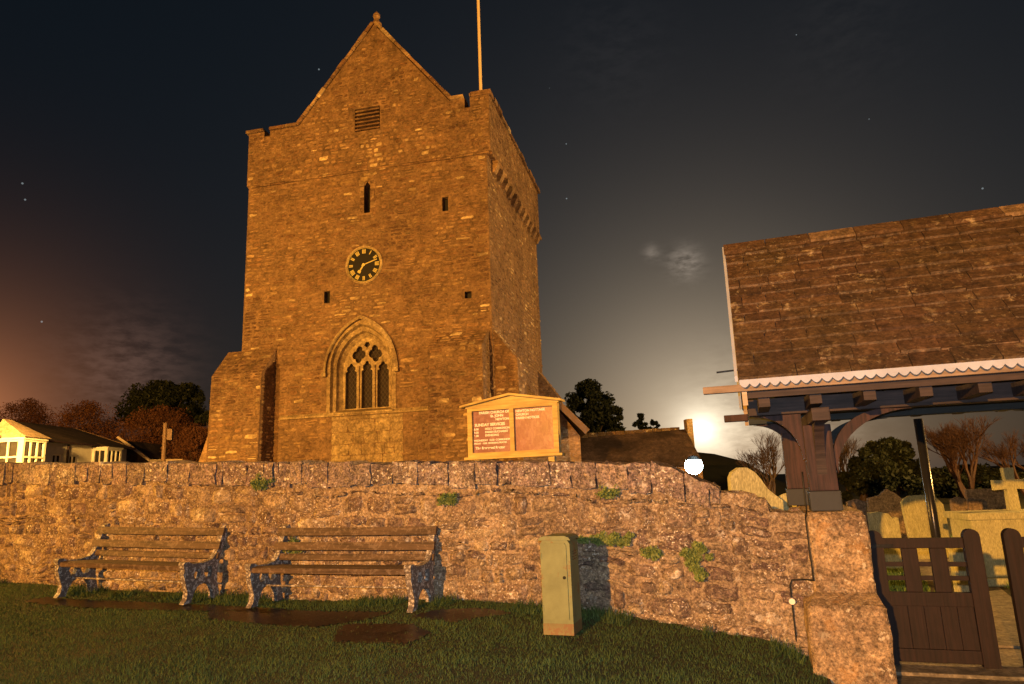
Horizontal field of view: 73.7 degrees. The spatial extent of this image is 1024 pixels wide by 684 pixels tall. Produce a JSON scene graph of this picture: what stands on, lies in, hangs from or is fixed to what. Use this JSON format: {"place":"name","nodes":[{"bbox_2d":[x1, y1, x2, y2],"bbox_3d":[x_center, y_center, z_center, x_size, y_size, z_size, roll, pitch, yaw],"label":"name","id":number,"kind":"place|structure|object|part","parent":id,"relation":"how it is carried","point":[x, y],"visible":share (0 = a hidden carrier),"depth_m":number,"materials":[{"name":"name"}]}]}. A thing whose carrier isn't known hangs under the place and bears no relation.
{"place":"outdoors","nodes":[
{"label":"outdoors","id":0,"kind":"place"},
{"bbox_2d":[0,577,831,683],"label":"lawn","id":1,"kind":"structure","parent":0,"point":[420,676],"depth_m":5.58,"materials":[{"name":"plant"}]},
{"bbox_2d":[53,523,228,604],"bbox_3d":[-4.319,2.543,7.933,1.938,0.794,0.664,-5,-12,18],"label":"park bench","id":2,"kind":"object","parent":1,"relation":"on","point":[90,562],"visible":1,"depth_m":7.95,"materials":[{"name":"wood"}]},
{"bbox_2d":[25,597,509,643],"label":"paving","id":3,"kind":"structure","parent":1,"relation":"on","point":[312,618],"depth_m":6.47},
{"bbox_2d":[244,522,437,612],"bbox_3d":[-1.764,2.312,7.085,1.938,0.794,0.664,-6,-12,18],"label":"park bench","id":4,"kind":"object","parent":1,"relation":"on","point":[418,578],"visible":0.99,"depth_m":7.12,"materials":[{"name":"wood"}]},
{"bbox_2d":[538,533,581,635],"bbox_3d":[0.419,2.067,5.864,0.288,0.795,0.307,-6,-12,19],"label":"utility cabinet","id":5,"kind":"object","parent":1,"relation":"on","point":[561,599],"visible":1,"depth_m":5.75,"materials":[{"name":"metal"}]},
{"bbox_3d":[0.360,2.010,5.743,0.216,0.613,0.023,-6,-12,19],"label":"door","id":6,"kind":"part","parent":5,"relation":"part of","materials":[{"name":"paint"}]},
{"bbox_2d":[0,0,1023,473],"label":"sky","id":7,"kind":"structure","parent":0,"point":[654,137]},
{"bbox_2d":[698,452,907,496],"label":"hill","id":8,"kind":"structure","parent":0,"point":[716,469],"depth_m":55.48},
{"bbox_2d":[768,465,1023,595],"bbox_3d":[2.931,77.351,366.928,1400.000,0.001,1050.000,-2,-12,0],"label":"ground","id":9,"kind":"structure","parent":0,"point":[943,501],"depth_m":36.70,"materials":[{"name":"green plant"}]},
{"bbox_2d":[0,397,56,424],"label":"russet tree","id":10,"kind":"object","parent":9,"relation":"on","point":[35,408],"visible":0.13,"depth_m":65.85,"materials":[{"name":"brown plant"}]},
{"bbox_2d":[0,419,135,462],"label":"white cottage","id":11,"kind":"structure","parent":9,"relation":"on","point":[24,442],"depth_m":37.54,"materials":[{"name":"paint"}]},
{"bbox_2d":[52,454,60,461],"bbox_3d":[-24.807,6.632,37.014,0.120,1.100,0.800,-2,-12,0],"label":"window","id":12,"kind":"structure","parent":11,"relation":"in","point":[56,457],"depth_m":37.20,"materials":[{"name":"black glass"}]},
{"bbox_2d":[69,455,76,462],"bbox_3d":[-24.794,6.964,38.375,0.120,1.200,0.800,-2,-12,0],"label":"window","id":13,"kind":"structure","parent":11,"relation":"in","point":[73,458],"depth_m":38.54,"materials":[{"name":"glass"}]},
{"bbox_2d":[45,399,135,441],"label":"russet tree","id":14,"kind":"object","parent":9,"relation":"on","point":[87,409],"visible":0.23,"depth_m":57.20,"materials":[{"name":"brown plant"}]},
{"bbox_2d":[114,436,183,462],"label":"outbuilding","id":15,"kind":"structure","parent":9,"relation":"on","point":[145,452],"depth_m":46.01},
{"bbox_2d":[103,404,202,457],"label":"russet tree","id":16,"kind":"object","parent":9,"relation":"on","point":[163,416],"visible":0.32,"depth_m":54.62,"materials":[{"name":"brown plant"}]},
{"bbox_2d":[114,379,208,434],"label":"pine tree","id":17,"kind":"object","parent":9,"relation":"on","point":[160,393],"visible":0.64,"depth_m":60.84,"materials":[{"name":"green plant"}]},
{"bbox_2d":[161,423,173,460],"bbox_3d":[-20.024,7.649,39.422,0.589,5.930,0.296,-2,-12,0],"label":"utility pole","id":18,"kind":"object","parent":9,"relation":"on","point":[168,434],"visible":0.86,"depth_m":39.75,"materials":[{"name":"brown wood"}]},
{"bbox_2d":[160,425,207,461],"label":"russet tree","id":19,"kind":"object","parent":9,"relation":"on","point":[194,439],"visible":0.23,"depth_m":48.76,"materials":[{"name":"brown plant"}]},
{"bbox_2d":[194,400,209,427],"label":"pine tree","id":20,"kind":"object","parent":9,"relation":"on","point":[203,418],"visible":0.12,"depth_m":54.47,"materials":[{"name":"green plant"}]},
{"bbox_2d":[199,0,562,461],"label":"church tower","id":21,"kind":"structure","parent":9,"relation":"on","point":[391,312],"depth_m":24.07,"materials":[{"name":"stone"}]},
{"bbox_2d":[321,315,399,414],"bbox_3d":[-5.125,0.786,23.627,2.820,3.400,0.765,-5,-12,13],"label":"window","id":22,"kind":"structure","parent":21,"relation":"in","point":[360,367],"depth_m":23.75,"materials":[{"name":"stone"}]},
{"bbox_2d":[331,413,402,461],"bbox_3d":[-4.851,3.419,22.790,2.608,1.968,0.046,-5,-12,13],"label":"blocked doorway","id":23,"kind":"structure","parent":21,"relation":"in","point":[358,427],"depth_m":22.83,"materials":[{"name":"stone"}]},
{"bbox_2d":[0,460,813,656],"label":"rubble wall","id":24,"kind":"structure","parent":9,"relation":"on","point":[497,521],"depth_m":7.07,"materials":[{"name":"stone"}]},
{"bbox_2d":[249,472,275,491],"bbox_3d":[-2.869,1.613,7.889,0.326,0.230,0.176,-3,-12,3],"label":"wall plant","id":25,"kind":"object","parent":24,"relation":"attached to","point":[258,484],"depth_m":7.87,"materials":[{"name":"green plant"}]},
{"bbox_2d":[283,537,303,553],"bbox_3d":[-2.423,2.283,7.571,0.246,0.258,0.193,-13,-16,42],"label":"wall plant","id":26,"kind":"object","parent":24,"relation":"attached to","point":[291,539],"depth_m":7.57,"materials":[{"name":"green plant"}]},
{"bbox_2d":[436,492,457,505],"bbox_3d":[-0.675,1.634,7.105,0.251,0.148,0.185,-1,-12,-5],"label":"wall plant","id":27,"kind":"object","parent":24,"relation":"attached to","point":[444,499],"depth_m":7.07,"materials":[{"name":"green plant"}]},
{"bbox_2d":[577,530,634,547],"bbox_3d":[0.846,1.884,6.521,0.669,0.172,0.173,-6,-12,18],"label":"wall plant","id":28,"kind":"object","parent":24,"relation":"attached to","point":[612,538],"depth_m":6.49,"materials":[{"name":"green plant"}]},
{"bbox_2d":[594,484,620,499],"bbox_3d":[0.916,1.441,6.562,0.241,0.159,0.192,-6,-12,18],"label":"wall plant","id":29,"kind":"object","parent":24,"relation":"attached to","point":[607,493],"depth_m":6.55,"materials":[{"name":"green plant"}]},
{"bbox_2d":[639,545,663,560],"bbox_3d":[1.300,1.966,6.356,0.229,0.158,0.160,-6,-12,18],"label":"wall plant","id":30,"kind":"object","parent":24,"relation":"attached to","point":[653,553],"depth_m":6.34,"materials":[{"name":"green plant"}]},
{"bbox_2d":[679,540,713,581],"bbox_3d":[1.686,1.994,6.210,0.319,0.363,0.192,-6,-12,18],"label":"wall plant","id":31,"kind":"object","parent":24,"relation":"attached to","point":[692,557],"depth_m":6.20,"materials":[{"name":"green plant"}]},
{"bbox_2d":[789,598,794,604],"bbox_3d":[2.418,2.238,5.897,0.052,0.052,0.050,-6,-12,18],"label":"junction box","id":32,"kind":"object","parent":24,"relation":"attached to","point":[791,601],"visible":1,"depth_m":5.88,"materials":[{"name":"white paint"}]},
{"bbox_2d":[789,472,813,641],"bbox_3d":[2.524,1.858,5.882,0.146,1.450,0.310,2,-12,-18],"label":"cable","id":33,"kind":"object","parent":24,"relation":"attached to","point":[809,556],"visible":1,"depth_m":5.88,"materials":[{"name":"black rubber"}]},
{"bbox_2d":[459,393,564,460],"bbox_3d":[0.040,1.929,7.482,1.200,2.742,0.190,-6,-12,18],"label":"notice board","id":34,"kind":"object","parent":9,"relation":"on","point":[508,425],"visible":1,"depth_m":7.66,"materials":[{"name":"brown wood"}]},
{"bbox_2d":[530,397,589,461],"bbox_3d":[1.723,5.015,28.277,2.666,4.971,4.560,-2,-12,0],"label":"church porch","id":35,"kind":"object","parent":9,"relation":"on","point":[574,429],"visible":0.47,"depth_m":26.69,"materials":[{"name":"stone"}]},
{"bbox_2d":[564,378,626,432],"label":"yew tree","id":36,"kind":"object","parent":9,"relation":"on","point":[597,405],"visible":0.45,"depth_m":43.39,"materials":[{"name":"green plant"}]},
{"bbox_2d":[601,405,624,430],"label":"yew tree","id":37,"kind":"object","parent":9,"relation":"on","point":[617,410],"visible":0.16,"depth_m":45.25,"materials":[{"name":"green plant"}]},
{"bbox_2d":[632,413,648,429],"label":"pine tree","id":38,"kind":"object","parent":9,"relation":"on","point":[639,423],"visible":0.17,"depth_m":59.41,"materials":[{"name":"green plant"}]},
{"bbox_2d":[580,419,703,478],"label":"church hall","id":39,"kind":"structure","parent":9,"relation":"on","point":[674,447],"depth_m":31.46,"materials":[{"name":"stone"}]},
{"bbox_2d":[649,419,660,428],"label":"pine tree","id":40,"kind":"object","parent":9,"relation":"on","point":[652,422],"visible":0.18,"depth_m":61.40,"materials":[{"name":"green plant"}]},
{"bbox_2d":[685,455,702,475],"bbox_3d":[6.309,5.122,23.400,0.600,2.454,0.600,-2,-12,0],"label":"street lamp","id":41,"kind":"object","parent":9,"relation":"on","point":[693,464],"visible":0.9,"depth_m":23.38,"materials":[{"name":"white glass"}]},
{"bbox_2d":[727,467,783,509],"bbox_3d":[2.802,2.346,7.730,0.574,1.823,0.120,-1,-9,1],"label":"gravestone","id":42,"kind":"object","parent":9,"relation":"on","point":[744,479],"visible":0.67,"depth_m":7.79,"materials":[{"name":"stone"}]},
{"bbox_2d":[734,430,783,493],"bbox_3d":[10.920,5.599,29.505,2.046,3.706,3.029,-13,-16,42],"label":"bare tree","id":43,"kind":"object","parent":9,"relation":"on","point":[766,459],"visible":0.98,"depth_m":29.23,"materials":[{"name":"brown plant"}]},
{"bbox_2d":[779,493,796,509],"bbox_3d":[3.408,2.598,8.266,0.271,1.503,0.090,-2,-15,9],"label":"gravestone","id":44,"kind":"object","parent":9,"relation":"on","point":[783,497],"visible":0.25,"depth_m":8.40,"materials":[{"name":"stone"}]},
{"bbox_2d":[797,505,896,683],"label":"stone pier","id":45,"kind":"structure","parent":9,"relation":"on","point":[848,631],"depth_m":5.45,"materials":[{"name":"brown stone"}]},
{"bbox_2d":[703,203,1023,510],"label":"lychgate","id":46,"kind":"object","parent":45,"relation":"on","point":[857,326],"visible":1,"depth_m":5.97,"materials":[{"name":"tile"}]},
{"bbox_2d":[868,528,1001,668],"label":"gate","id":47,"kind":"structure","parent":45,"relation":"attached to","point":[943,623],"depth_m":6.08,"materials":[{"name":"brown wood"}]},
{"bbox_2d":[833,437,865,500],"bbox_3d":[19.097,7.120,39.250,2.500,4.008,3.474,-11,-15,38],"label":"bare tree","id":48,"kind":"object","parent":9,"relation":"on","point":[845,452],"visible":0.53,"depth_m":39.47,"materials":[{"name":"brown plant"}]},
{"bbox_2d":[846,499,868,530],"bbox_3d":[5.899,3.306,11.563,0.290,1.262,0.090,-2,-15,7],"label":"gravestone","id":49,"kind":"object","parent":9,"relation":"on","point":[857,504],"visible":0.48,"depth_m":11.65,"materials":[{"name":"stone"}]},
{"bbox_2d":[837,455,878,502],"bbox_3d":[18.926,7.410,37.045,2.556,2.595,2.279,2,-12,-21],"label":"holm oak","id":50,"kind":"object","parent":9,"relation":"on","point":[843,477],"visible":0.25,"depth_m":36.99,"materials":[{"name":"green plant"}]},
{"bbox_2d":[867,512,902,571],"bbox_3d":[6.431,3.480,11.896,0.657,1.013,0.090,-4,-12,6],"label":"gravestone","id":51,"kind":"object","parent":9,"relation":"on","point":[885,525],"visible":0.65,"depth_m":11.88,"materials":[{"name":"stone"}]},
{"bbox_2d":[866,489,907,537],"bbox_3d":[9.077,4.187,16.447,0.906,1.274,0.090,-1,-14,9],"label":"gravestone","id":52,"kind":"object","parent":9,"relation":"on","point":[887,501],"visible":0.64,"depth_m":16.47,"materials":[{"name":"stone"}]},
{"bbox_2d":[846,436,930,497],"bbox_3d":[19.477,6.680,35.401,4.236,3.566,4.402,-2,-12,0],"label":"holm oak","id":53,"kind":"object","parent":9,"relation":"on","point":[890,464],"visible":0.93,"depth_m":34.45,"materials":[{"name":"green plant"}]},
{"bbox_2d":[900,495,950,558],"bbox_3d":[8.212,3.647,13.518,1.121,1.212,0.288,-5,-15,2],"label":"gravestone","id":54,"kind":"object","parent":9,"relation":"on","point":[915,514],"visible":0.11,"depth_m":13.52,"materials":[{"name":"stone"}]},
{"bbox_2d":[913,418,940,536],"bbox_3d":[4.479,1.951,7.235,0.087,2.270,0.087,-6,-12,18],"label":"metal post","id":55,"kind":"object","parent":9,"relation":"on","point":[927,479],"visible":0.66,"depth_m":7.31,"materials":[{"name":"black metal"}]},
{"bbox_2d":[949,496,967,510],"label":"gravestone","id":56,"kind":"object","parent":9,"relation":"on","point":[958,503],"visible":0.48,"depth_m":13.97,"materials":[{"name":"stone"}]},
{"bbox_2d":[924,415,1001,498],"bbox_3d":[21.251,5.608,32.547,3.222,4.180,3.609,-2,-12,0],"label":"bare tree","id":57,"kind":"object","parent":9,"relation":"on","point":[951,442],"visible":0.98,"depth_m":32.20,"materials":[{"name":"brown plant"}]},
{"bbox_2d":[912,462,1023,497],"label":"hedge tree","id":58,"kind":"object","parent":9,"relation":"on","point":[944,483],"visible":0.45,"depth_m":38.26,"materials":[{"name":"green plant"}]},
{"bbox_2d":[943,509,1023,586],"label":"table tomb","id":59,"kind":"object","parent":9,"relation":"on","point":[988,526],"visible":0.56,"depth_m":10.16,"materials":[{"name":"stone"}]},
{"bbox_2d":[964,489,1005,509],"bbox_3d":[9.817,3.653,13.981,0.771,1.266,0.090,-4,-12,13],"label":"gravestone","id":60,"kind":"object","parent":9,"relation":"on","point":[984,499],"visible":0.31,"depth_m":14.04,"materials":[{"name":"stone"}]},
{"bbox_2d":[971,429,1023,494],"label":"bare tree","id":61,"kind":"object","parent":9,"relation":"on","point":[1003,452],"visible":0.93,"depth_m":35.72,"materials":[{"name":"brown plant"}]},
{"bbox_2d":[990,467,1023,509],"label":"stone cross","id":62,"kind":"object","parent":9,"relation":"on","point":[1009,484],"visible":1,"depth_m":10.66,"materials":[{"name":"beige stone"}]},
{"bbox_3d":[5.504,2.016,5.633,0.488,1.420,1.817,-6,-12,18],"label":"stone pier","id":63,"kind":"object","parent":9,"relation":"on","visible":0},
{"bbox_2d":[1001,528,1023,666],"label":"gate","id":64,"kind":"structure","parent":63,"relation":"attached to","point":[1012,540],"depth_m":5.93,"materials":[{"name":"brown wood"}]},
{"bbox_2d":[887,533,1009,591],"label":"churchyard grass","id":65,"kind":"structure","parent":0,"point":[895,584],"depth_m":10.26,"materials":[{"name":"green plant"}]},
{"bbox_2d":[896,558,1023,683],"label":"path","id":66,"kind":"structure","parent":0,"point":[1003,611],"depth_m":6.59,"materials":[{"name":"stone"}]},
{"bbox_2d":[948,548,969,591],"bbox_3d":[6.007,3.084,9.110,0.228,0.696,0.090,-3,-10,1],"label":"gravestone","id":67,"kind":"object","parent":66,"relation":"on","point":[956,554],"visible":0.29,"depth_m":9.09,"materials":[{"name":"stone"}]},
{"bbox_2d":[895,662,1023,680],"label":"stone step","id":68,"kind":"object","parent":66,"relation":"on","point":[956,671],"visible":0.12,"depth_m":5.82,"materials":[{"name":"stone"}]},
{"bbox_2d":[996,633,1019,648],"bbox_3d":[5.026,2.994,6.843,1.150,0.030,0.600,-6,-12,18],"label":"stone step","id":69,"kind":"object","parent":66,"relation":"on","point":[1008,640],"visible":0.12,"depth_m":6.80,"materials":[{"name":"beige stone"}]}
]}

